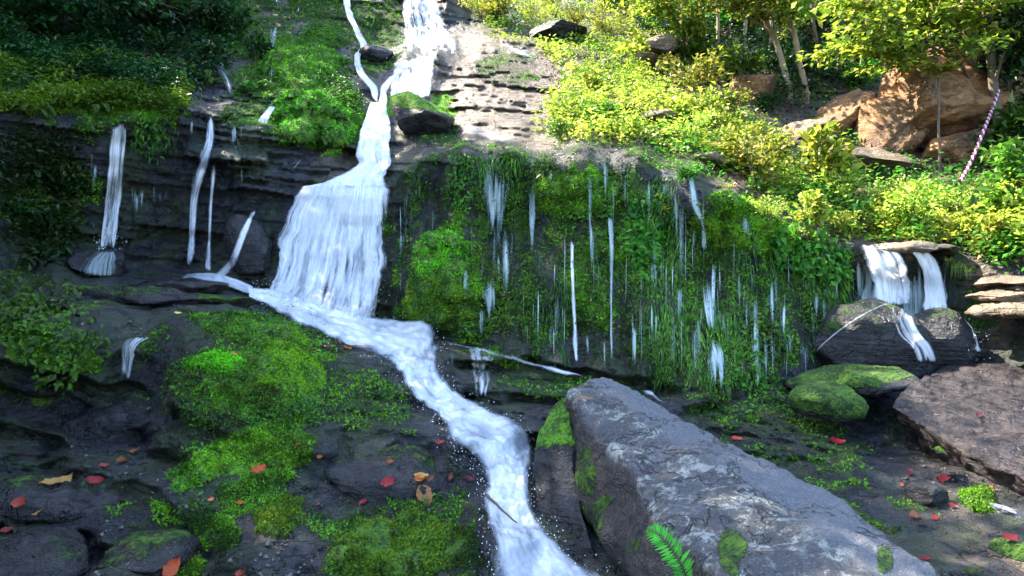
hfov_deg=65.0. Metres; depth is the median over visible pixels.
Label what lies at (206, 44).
shrub
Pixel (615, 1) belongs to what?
shrub
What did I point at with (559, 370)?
waterfall
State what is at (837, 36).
shrub
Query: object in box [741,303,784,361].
hanging plant
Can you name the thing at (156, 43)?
shrub
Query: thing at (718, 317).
hanging weeds
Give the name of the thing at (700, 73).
shrub
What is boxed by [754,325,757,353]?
trickle
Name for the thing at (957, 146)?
boulder
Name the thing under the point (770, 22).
slender tree
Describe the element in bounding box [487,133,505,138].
stream
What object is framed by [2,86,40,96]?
fern
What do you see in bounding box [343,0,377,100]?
waterfall
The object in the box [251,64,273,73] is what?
fern
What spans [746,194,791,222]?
shrub
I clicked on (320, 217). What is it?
waterfall
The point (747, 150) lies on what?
shrub
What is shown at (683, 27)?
slender tree
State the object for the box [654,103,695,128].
shrub
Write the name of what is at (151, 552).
boulder
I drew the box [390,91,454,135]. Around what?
mossy boulder
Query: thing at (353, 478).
boulder
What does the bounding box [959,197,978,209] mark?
shrub
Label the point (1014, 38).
slender tree
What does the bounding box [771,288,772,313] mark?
trickle
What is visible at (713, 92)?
rock slab
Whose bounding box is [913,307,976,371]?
boulder
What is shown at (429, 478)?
fallen leaf
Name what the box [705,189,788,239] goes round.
moss cushion
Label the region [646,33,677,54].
boulder
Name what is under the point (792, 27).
slender tree
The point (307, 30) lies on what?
fern
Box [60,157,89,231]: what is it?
hanging plant
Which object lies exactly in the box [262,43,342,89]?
moss cushion
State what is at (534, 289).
undergrowth
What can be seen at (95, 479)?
fallen leaf
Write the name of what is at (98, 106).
fern
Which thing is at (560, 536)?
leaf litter
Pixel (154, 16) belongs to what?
shrub
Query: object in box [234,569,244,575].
fallen leaf
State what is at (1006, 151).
shrub
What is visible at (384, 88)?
waterfall
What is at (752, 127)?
shrub
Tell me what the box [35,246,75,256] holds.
fern
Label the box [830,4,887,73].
slender tree
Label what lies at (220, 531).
moss cushion
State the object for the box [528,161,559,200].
hanging plant
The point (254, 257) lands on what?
boulder
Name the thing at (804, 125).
boulder
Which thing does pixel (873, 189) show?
shrub
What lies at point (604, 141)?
grass tuft
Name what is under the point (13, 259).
fern
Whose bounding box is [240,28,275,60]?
shrub
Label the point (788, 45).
shrub
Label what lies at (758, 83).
boulder
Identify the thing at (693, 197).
waterfall
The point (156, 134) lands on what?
grass tuft
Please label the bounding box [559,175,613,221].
hanging plant
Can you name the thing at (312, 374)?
moss cushion
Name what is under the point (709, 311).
waterfall
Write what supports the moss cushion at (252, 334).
on the terrain
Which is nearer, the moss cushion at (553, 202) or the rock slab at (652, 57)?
the moss cushion at (553, 202)
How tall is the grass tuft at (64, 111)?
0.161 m
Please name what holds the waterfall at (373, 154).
on the terrain
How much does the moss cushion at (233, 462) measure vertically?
0.256 m
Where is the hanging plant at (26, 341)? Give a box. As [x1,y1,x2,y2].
[0,303,113,392]
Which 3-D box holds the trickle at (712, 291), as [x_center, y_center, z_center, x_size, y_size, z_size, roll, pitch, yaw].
[1.759,0.126,7.032,0.083,0.939,0.907,0,0,14]
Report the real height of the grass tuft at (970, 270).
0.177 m
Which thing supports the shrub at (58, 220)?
on the terrain
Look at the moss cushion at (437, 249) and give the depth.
7.62 m
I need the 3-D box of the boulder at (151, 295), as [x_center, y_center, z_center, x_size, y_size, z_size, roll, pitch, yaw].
[-3.022,0.076,6.961,1.725,0.213,0.726,0,0,0]
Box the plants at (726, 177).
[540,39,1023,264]
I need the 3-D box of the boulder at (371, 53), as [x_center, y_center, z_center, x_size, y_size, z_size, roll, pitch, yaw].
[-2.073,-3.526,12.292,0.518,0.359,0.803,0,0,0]
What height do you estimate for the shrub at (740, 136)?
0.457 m
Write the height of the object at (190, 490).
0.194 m
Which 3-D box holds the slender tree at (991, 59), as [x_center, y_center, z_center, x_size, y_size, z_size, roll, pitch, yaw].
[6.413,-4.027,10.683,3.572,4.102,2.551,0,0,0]
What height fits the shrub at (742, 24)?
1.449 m
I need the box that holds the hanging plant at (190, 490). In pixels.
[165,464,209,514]
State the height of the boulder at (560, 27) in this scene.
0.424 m
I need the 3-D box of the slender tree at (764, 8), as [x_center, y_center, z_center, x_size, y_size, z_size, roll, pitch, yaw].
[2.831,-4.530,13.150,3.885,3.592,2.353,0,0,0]
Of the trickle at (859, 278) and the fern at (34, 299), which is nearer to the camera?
the fern at (34, 299)
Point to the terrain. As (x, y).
(266, 176)
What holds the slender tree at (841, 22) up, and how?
on the terrain
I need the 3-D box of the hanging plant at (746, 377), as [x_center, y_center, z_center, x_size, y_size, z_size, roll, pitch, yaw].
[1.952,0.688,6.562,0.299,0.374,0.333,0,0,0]
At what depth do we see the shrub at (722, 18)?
15.71 m
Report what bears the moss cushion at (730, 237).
on the terrain
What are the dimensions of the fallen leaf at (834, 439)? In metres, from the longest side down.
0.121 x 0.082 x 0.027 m
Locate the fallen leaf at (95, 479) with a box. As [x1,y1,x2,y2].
[82,476,103,483]
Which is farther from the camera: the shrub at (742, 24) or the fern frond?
the shrub at (742, 24)
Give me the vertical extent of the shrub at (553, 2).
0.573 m
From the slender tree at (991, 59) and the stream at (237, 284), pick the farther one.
the slender tree at (991, 59)
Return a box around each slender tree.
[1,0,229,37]
[576,0,714,57]
[629,0,795,103]
[707,0,840,104]
[711,2,719,49]
[723,0,887,47]
[742,9,746,48]
[768,5,781,47]
[769,0,820,86]
[783,0,1023,128]
[830,0,895,82]
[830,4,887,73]
[901,1,1023,130]
[958,1,1023,52]
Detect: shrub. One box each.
[0,0,76,38]
[0,195,43,234]
[24,0,88,29]
[29,204,73,242]
[53,172,92,200]
[76,0,143,30]
[121,0,201,36]
[138,24,193,63]
[175,0,231,38]
[186,37,237,64]
[201,3,259,44]
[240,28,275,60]
[457,0,491,17]
[479,0,515,24]
[516,0,555,22]
[538,0,560,8]
[546,116,576,139]
[560,7,588,29]
[579,69,604,95]
[582,0,635,38]
[582,97,622,128]
[597,0,628,11]
[611,24,651,69]
[623,115,643,139]
[633,0,680,27]
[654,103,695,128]
[655,101,724,146]
[658,52,681,73]
[662,45,733,98]
[666,31,715,64]
[673,163,706,182]
[675,80,748,136]
[685,0,733,35]
[702,123,801,194]
[707,81,755,119]
[709,7,781,42]
[710,37,766,79]
[718,130,754,170]
[726,121,763,136]
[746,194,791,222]
[754,91,786,114]
[757,37,810,72]
[770,153,815,179]
[785,189,833,234]
[786,180,833,205]
[791,0,836,39]
[796,121,866,194]
[802,164,876,207]
[809,41,857,76]
[823,22,887,60]
[825,209,865,238]
[839,57,888,86]
[847,209,884,235]
[854,187,896,213]
[860,174,937,198]
[866,206,894,238]
[871,184,955,236]
[885,28,934,73]
[911,184,968,212]
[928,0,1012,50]
[930,207,979,240]
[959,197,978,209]
[964,179,1023,227]
[968,212,1019,259]
[969,224,1023,254]
[975,31,1023,97]
[977,137,1023,188]
[978,91,1023,140]
[980,134,1023,179]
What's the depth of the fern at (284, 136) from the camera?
8.95 m
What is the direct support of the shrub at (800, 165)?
on the terrain
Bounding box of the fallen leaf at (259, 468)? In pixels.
[251,464,266,473]
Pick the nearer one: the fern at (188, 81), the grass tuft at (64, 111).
the grass tuft at (64, 111)
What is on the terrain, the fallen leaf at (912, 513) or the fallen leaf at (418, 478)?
the fallen leaf at (912, 513)
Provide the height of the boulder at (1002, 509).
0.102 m
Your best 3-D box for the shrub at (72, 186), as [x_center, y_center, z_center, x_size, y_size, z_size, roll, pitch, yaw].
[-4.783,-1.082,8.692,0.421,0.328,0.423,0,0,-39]
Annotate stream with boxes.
[191,273,252,292]
[249,287,619,575]
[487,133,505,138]
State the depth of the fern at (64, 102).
8.62 m
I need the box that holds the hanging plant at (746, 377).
[733,350,768,395]
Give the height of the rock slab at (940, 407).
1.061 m
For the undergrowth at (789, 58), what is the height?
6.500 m
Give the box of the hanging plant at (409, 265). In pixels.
[399,228,473,281]
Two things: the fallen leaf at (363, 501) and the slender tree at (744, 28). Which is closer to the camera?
the fallen leaf at (363, 501)
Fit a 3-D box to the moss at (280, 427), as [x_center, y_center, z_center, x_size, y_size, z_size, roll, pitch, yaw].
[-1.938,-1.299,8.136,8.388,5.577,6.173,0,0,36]
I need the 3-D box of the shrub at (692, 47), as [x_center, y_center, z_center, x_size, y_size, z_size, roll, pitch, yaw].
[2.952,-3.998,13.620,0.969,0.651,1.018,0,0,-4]
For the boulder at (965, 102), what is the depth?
10.97 m
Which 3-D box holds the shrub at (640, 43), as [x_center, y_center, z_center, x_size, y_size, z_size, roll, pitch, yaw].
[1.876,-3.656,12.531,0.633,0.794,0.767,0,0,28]
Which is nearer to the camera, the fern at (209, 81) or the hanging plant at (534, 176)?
the hanging plant at (534, 176)
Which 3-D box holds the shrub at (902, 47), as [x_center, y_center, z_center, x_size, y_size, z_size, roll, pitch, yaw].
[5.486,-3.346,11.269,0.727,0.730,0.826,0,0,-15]
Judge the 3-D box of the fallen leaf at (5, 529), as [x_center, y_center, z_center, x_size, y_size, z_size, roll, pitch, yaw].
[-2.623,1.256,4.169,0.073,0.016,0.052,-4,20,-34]
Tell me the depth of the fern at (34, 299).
6.18 m
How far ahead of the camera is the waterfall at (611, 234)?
7.54 m
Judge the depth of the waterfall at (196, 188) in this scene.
8.81 m
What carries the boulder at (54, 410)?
on the terrain
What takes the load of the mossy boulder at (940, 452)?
on the terrain
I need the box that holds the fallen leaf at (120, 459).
[116,457,128,461]
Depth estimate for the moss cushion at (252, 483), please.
4.48 m
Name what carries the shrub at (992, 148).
on the terrain
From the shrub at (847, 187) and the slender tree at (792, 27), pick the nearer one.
the shrub at (847, 187)
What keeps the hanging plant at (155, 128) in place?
on the terrain
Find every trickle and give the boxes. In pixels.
[503,242,507,276]
[530,201,533,237]
[633,329,635,356]
[712,273,713,310]
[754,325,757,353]
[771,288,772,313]
[783,307,784,329]
[857,265,860,291]
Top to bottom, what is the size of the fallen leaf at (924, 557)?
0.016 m
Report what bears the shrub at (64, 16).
on the terrain
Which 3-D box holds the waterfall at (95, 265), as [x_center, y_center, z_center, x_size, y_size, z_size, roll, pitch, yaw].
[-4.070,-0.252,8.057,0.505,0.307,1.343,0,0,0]
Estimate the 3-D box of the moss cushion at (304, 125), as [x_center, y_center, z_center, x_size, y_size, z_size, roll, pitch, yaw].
[-2.394,-2.035,9.687,0.982,0.976,1.463,0,0,-31]
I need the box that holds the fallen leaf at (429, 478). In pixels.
[425,475,434,480]
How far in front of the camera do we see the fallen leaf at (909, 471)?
5.01 m
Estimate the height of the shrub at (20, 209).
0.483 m
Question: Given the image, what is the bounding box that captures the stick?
[485,493,516,522]
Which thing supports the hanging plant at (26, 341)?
on the terrain
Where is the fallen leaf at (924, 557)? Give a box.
[920,555,930,559]
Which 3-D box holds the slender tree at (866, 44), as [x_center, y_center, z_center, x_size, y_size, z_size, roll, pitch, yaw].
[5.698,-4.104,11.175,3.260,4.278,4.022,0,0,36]
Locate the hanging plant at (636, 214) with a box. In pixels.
[619,187,669,282]
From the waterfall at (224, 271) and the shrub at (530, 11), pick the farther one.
the shrub at (530, 11)
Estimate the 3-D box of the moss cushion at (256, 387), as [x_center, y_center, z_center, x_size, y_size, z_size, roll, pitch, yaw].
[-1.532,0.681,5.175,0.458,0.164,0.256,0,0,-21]
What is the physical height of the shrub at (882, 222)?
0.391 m
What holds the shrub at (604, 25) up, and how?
on the terrain
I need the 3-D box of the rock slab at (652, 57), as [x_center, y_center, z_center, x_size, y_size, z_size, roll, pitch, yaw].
[1.750,-3.530,12.661,1.064,0.254,0.853,0,0,0]
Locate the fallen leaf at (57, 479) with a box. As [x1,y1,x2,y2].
[38,472,72,484]
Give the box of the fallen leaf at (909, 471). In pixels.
[907,468,913,474]
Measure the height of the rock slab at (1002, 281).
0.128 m
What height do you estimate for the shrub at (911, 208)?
0.618 m
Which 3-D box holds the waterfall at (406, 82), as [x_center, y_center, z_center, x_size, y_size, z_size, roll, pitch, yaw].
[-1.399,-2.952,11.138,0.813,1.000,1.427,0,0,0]
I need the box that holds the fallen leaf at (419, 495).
[416,485,432,504]
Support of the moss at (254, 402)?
on the terrain
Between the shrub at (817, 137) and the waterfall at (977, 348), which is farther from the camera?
the shrub at (817, 137)
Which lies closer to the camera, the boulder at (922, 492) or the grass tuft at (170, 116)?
the boulder at (922, 492)
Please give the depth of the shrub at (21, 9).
10.63 m
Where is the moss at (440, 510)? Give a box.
[422,489,457,521]
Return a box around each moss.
[0,0,997,575]
[2,33,816,575]
[238,392,322,427]
[422,489,457,521]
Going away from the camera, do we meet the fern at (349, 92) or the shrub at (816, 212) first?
the shrub at (816, 212)
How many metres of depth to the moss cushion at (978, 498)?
4.50 m
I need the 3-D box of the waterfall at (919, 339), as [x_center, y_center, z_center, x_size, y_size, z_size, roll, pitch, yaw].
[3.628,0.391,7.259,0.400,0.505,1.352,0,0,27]
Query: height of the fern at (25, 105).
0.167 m
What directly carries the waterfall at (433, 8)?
on the terrain
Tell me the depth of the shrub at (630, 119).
8.78 m
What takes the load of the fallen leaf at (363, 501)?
on the terrain
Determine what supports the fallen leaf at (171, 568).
on the terrain
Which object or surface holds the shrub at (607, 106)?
on the terrain
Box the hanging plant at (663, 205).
[654,193,672,216]
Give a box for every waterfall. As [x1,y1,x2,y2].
[88,252,113,275]
[93,126,126,250]
[124,338,145,376]
[188,118,212,263]
[206,167,214,269]
[217,211,254,275]
[252,175,389,320]
[258,106,274,122]
[320,102,390,187]
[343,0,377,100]
[379,72,397,104]
[391,55,433,96]
[393,0,478,59]
[471,349,487,394]
[484,350,571,373]
[486,287,494,312]
[489,185,503,222]
[571,242,576,359]
[608,219,612,349]
[688,176,705,245]
[704,290,712,327]
[712,345,722,379]
[863,245,909,304]
[863,277,946,315]
[899,311,934,360]
[913,252,946,309]
[965,318,989,359]
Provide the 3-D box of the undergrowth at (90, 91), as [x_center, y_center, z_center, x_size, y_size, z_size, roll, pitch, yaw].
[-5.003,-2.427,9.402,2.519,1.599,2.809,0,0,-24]
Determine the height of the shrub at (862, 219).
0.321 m
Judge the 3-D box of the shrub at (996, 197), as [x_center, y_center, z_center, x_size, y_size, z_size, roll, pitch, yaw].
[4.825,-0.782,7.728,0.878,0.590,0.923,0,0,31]
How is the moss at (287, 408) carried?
on the terrain
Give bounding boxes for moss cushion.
[176,551,207,575]
[178,348,246,375]
[185,309,320,348]
[193,512,245,550]
[205,426,316,475]
[221,466,296,498]
[238,381,304,404]
[251,332,327,407]
[252,492,306,537]
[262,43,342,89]
[271,89,359,149]
[327,499,445,575]
[400,268,480,331]
[406,229,473,281]
[434,521,483,569]
[533,173,595,220]
[689,216,748,250]
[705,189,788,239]
[956,482,998,513]
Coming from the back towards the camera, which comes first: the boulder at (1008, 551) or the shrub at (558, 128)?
the shrub at (558, 128)
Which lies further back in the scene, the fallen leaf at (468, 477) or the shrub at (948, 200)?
the shrub at (948, 200)
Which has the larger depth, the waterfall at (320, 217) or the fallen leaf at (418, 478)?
the waterfall at (320, 217)
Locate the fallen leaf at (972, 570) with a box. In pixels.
[963,568,982,572]
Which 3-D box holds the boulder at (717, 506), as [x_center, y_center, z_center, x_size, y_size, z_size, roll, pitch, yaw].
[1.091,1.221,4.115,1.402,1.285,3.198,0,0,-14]
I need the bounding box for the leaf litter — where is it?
[2,302,1015,575]
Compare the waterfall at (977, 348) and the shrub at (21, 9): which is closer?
the waterfall at (977, 348)
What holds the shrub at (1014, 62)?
on the boulder at (965, 102)
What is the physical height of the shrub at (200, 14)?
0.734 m
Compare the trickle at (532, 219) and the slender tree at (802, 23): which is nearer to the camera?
the trickle at (532, 219)
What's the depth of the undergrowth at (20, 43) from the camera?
10.11 m
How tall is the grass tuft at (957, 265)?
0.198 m
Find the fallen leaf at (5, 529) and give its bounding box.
[0,526,13,532]
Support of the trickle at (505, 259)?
attached to the terrain
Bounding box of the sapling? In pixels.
[920,56,962,173]
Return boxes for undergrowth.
[0,0,247,105]
[0,36,201,116]
[0,119,97,268]
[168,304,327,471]
[219,0,369,153]
[397,151,838,381]
[474,0,1023,250]
[602,0,1023,162]
[1015,72,1023,266]
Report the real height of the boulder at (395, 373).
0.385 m
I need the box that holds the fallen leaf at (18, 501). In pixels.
[10,496,26,506]
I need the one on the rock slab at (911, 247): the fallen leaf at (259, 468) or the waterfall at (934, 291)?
the waterfall at (934, 291)
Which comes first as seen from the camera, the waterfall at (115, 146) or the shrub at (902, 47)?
the waterfall at (115, 146)
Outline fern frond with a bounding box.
[646,522,693,575]
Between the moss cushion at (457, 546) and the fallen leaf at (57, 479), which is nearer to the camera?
the moss cushion at (457, 546)
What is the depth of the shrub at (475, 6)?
15.20 m
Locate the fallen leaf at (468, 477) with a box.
[465,475,475,480]
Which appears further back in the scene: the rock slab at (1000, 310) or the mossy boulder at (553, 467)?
the rock slab at (1000, 310)
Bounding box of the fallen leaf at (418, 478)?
[414,474,426,480]
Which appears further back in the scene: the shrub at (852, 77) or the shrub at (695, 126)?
the shrub at (852, 77)
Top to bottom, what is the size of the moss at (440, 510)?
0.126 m
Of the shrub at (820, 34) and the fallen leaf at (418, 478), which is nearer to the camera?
the fallen leaf at (418, 478)
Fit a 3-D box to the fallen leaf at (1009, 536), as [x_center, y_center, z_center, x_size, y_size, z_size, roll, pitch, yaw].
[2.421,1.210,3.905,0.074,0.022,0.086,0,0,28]
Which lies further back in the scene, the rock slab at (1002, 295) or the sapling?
the sapling
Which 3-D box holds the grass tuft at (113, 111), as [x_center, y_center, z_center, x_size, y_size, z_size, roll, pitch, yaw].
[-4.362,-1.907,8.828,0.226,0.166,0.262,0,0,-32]
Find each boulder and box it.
[0,389,84,430]
[0,472,123,522]
[0,526,93,575]
[59,389,149,443]
[66,250,125,276]
[68,284,260,306]
[95,524,201,575]
[223,214,271,275]
[323,444,452,502]
[359,44,393,62]
[383,360,399,377]
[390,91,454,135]
[528,19,586,39]
[532,397,594,557]
[564,377,939,575]
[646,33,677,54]
[693,151,729,166]
[729,74,777,104]
[782,117,832,138]
[787,380,868,422]
[813,88,875,134]
[813,298,936,378]
[828,369,880,395]
[848,93,929,154]
[877,46,1023,142]
[903,479,948,506]
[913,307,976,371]
[922,128,1000,161]
[934,446,948,458]
[987,537,1023,570]
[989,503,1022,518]
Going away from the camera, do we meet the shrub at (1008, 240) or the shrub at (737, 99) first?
the shrub at (1008, 240)
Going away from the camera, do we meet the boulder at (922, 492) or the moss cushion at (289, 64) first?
the boulder at (922, 492)
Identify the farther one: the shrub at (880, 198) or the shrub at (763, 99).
the shrub at (763, 99)
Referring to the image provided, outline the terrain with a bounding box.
[0,0,1023,575]
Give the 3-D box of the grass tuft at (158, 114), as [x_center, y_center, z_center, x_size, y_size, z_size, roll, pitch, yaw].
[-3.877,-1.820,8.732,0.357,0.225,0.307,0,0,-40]
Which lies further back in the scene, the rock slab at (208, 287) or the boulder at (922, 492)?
the rock slab at (208, 287)
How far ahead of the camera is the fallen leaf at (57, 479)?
4.53 m
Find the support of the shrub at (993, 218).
on the terrain
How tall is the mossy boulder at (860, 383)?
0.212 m
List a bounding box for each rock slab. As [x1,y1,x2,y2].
[155,281,228,293]
[595,52,658,68]
[597,100,637,108]
[637,109,676,126]
[671,89,739,107]
[784,363,920,396]
[794,146,923,171]
[860,241,960,254]
[893,357,1023,495]
[964,289,1023,301]
[964,301,1023,319]
[974,275,1023,288]
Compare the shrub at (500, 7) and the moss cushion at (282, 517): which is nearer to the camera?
the moss cushion at (282, 517)
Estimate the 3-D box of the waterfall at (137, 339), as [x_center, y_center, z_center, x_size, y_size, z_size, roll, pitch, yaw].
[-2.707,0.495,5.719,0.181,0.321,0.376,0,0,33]
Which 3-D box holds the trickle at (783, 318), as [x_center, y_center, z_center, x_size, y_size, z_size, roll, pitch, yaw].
[2.376,0.273,7.022,0.082,0.356,0.495,0,0,19]
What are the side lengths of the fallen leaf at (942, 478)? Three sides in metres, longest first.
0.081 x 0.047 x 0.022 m
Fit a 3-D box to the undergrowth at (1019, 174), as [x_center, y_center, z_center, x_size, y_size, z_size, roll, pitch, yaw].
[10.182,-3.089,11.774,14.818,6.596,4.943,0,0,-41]
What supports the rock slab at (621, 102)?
on the terrain
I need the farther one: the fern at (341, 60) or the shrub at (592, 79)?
the fern at (341, 60)
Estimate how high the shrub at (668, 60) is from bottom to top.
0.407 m
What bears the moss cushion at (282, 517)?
on the terrain
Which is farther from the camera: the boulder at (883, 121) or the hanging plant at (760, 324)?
the boulder at (883, 121)
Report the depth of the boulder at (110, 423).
5.48 m
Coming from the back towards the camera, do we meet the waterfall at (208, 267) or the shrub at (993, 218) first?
the waterfall at (208, 267)
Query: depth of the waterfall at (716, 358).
6.59 m
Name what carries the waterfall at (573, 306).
on the terrain
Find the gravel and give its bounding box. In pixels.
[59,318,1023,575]
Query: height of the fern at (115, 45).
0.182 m
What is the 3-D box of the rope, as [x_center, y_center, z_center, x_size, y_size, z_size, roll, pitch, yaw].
[5.740,-1.914,9.790,0.078,1.442,2.145,0,0,41]
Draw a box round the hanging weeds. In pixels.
[392,152,851,400]
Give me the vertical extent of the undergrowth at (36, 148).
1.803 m
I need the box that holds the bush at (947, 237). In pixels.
[931,168,1023,264]
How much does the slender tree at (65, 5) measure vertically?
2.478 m
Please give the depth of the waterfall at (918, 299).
7.73 m
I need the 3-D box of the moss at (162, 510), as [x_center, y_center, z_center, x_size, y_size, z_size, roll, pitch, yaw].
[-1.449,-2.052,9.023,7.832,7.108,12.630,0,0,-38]
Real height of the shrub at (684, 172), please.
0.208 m
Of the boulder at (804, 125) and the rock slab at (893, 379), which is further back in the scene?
the boulder at (804, 125)
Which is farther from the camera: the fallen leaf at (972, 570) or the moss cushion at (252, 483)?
the moss cushion at (252, 483)
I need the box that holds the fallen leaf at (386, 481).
[380,477,395,486]
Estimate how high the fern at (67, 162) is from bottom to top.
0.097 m
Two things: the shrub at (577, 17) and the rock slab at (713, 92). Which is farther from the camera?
the shrub at (577, 17)
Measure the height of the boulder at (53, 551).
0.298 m
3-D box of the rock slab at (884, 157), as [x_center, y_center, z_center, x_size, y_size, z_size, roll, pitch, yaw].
[4.397,-1.675,10.450,1.720,0.399,1.216,0,0,-27]
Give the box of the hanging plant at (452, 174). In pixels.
[447,150,477,211]
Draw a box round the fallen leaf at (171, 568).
[162,556,180,575]
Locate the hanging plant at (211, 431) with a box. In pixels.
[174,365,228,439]
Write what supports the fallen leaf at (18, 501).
on the boulder at (59, 502)
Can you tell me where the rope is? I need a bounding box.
[959,88,1000,180]
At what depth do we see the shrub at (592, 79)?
10.66 m
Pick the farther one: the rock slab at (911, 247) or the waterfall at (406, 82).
the waterfall at (406, 82)
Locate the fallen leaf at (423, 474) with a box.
[413,472,428,477]
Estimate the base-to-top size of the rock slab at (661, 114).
0.210 m
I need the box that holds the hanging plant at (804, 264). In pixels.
[770,217,854,286]
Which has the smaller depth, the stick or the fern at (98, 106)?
the stick
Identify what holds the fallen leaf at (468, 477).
on the terrain
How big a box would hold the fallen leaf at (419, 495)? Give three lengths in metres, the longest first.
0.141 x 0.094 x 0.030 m
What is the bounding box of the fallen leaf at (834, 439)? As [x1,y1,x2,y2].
[830,437,845,443]
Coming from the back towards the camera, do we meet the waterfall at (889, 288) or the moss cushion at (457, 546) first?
the waterfall at (889, 288)
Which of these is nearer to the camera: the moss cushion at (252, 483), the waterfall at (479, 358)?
the moss cushion at (252, 483)
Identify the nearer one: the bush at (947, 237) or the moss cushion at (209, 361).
the moss cushion at (209, 361)
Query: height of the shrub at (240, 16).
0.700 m
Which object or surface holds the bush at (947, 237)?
on the terrain
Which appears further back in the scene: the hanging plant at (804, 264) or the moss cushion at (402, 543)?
the hanging plant at (804, 264)
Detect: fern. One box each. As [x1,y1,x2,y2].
[0,306,39,318]
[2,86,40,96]
[7,255,43,266]
[10,292,47,305]
[11,99,55,119]
[22,170,62,182]
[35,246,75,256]
[48,97,91,108]
[64,161,86,171]
[71,99,115,114]
[84,39,134,53]
[163,70,197,88]
[186,70,227,85]
[236,80,271,89]
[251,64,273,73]
[272,130,291,140]
[277,100,314,112]
[297,25,324,35]
[314,104,348,116]
[314,136,340,148]
[327,89,363,100]
[336,54,353,63]
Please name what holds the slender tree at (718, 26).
on the terrain
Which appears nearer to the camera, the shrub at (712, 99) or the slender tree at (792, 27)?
the shrub at (712, 99)
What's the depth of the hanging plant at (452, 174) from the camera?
8.14 m
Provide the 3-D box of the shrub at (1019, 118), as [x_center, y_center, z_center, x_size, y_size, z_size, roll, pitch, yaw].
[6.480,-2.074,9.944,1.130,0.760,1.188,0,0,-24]
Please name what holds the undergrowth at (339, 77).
on the terrain
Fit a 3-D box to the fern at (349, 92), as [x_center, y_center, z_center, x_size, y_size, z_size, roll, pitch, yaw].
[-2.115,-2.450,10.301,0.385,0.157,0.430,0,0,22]
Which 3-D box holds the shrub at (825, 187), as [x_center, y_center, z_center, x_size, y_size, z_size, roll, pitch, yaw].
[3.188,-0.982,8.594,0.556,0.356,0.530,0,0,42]
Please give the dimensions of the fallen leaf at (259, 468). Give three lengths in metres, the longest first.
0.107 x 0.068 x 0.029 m
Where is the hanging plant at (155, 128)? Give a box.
[128,113,178,167]
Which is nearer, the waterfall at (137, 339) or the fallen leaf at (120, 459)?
the fallen leaf at (120, 459)
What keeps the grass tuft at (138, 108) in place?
on the terrain
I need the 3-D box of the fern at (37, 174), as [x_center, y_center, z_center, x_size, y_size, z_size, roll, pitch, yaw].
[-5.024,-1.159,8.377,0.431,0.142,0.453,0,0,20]
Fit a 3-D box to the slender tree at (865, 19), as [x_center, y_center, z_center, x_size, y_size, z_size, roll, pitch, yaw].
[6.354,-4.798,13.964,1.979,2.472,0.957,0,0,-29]
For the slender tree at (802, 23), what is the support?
on the terrain
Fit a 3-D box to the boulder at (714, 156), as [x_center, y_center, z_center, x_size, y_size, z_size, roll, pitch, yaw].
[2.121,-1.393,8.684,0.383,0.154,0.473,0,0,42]
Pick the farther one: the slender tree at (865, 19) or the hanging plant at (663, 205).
the slender tree at (865, 19)
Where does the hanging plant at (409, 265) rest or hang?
on the terrain
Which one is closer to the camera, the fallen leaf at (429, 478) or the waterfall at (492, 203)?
the fallen leaf at (429, 478)
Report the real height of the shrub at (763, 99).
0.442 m
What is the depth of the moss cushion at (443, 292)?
7.46 m
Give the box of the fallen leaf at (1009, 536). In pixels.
[1002,533,1017,540]
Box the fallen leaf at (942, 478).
[938,474,949,481]
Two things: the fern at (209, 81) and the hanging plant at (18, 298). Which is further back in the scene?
the fern at (209, 81)
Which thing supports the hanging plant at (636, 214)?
on the terrain
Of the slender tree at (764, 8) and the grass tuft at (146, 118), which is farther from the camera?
the slender tree at (764, 8)
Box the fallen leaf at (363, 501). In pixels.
[357,498,366,504]
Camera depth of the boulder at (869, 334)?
6.82 m
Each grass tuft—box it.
[59,107,70,117]
[106,106,119,116]
[131,101,151,112]
[134,111,156,126]
[149,109,168,123]
[151,131,172,140]
[164,110,185,122]
[598,139,616,147]
[949,261,970,278]
[965,266,980,276]
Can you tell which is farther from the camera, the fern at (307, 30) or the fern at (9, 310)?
the fern at (307, 30)
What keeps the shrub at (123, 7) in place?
on the terrain
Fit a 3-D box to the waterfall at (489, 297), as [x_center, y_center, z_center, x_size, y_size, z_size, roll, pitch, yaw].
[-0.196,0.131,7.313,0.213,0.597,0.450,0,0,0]
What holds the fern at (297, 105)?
on the moss cushion at (304, 125)
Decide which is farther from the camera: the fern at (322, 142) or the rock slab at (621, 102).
the rock slab at (621, 102)
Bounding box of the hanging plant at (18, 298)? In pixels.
[0,264,81,314]
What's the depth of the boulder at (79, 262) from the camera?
7.96 m
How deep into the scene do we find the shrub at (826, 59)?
14.38 m
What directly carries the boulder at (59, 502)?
on the terrain
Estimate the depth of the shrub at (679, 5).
15.83 m
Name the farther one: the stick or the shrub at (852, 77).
the shrub at (852, 77)
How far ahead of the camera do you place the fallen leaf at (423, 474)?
4.62 m
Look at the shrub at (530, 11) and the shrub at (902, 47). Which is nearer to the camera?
the shrub at (902, 47)
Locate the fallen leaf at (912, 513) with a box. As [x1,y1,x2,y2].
[908,510,922,518]

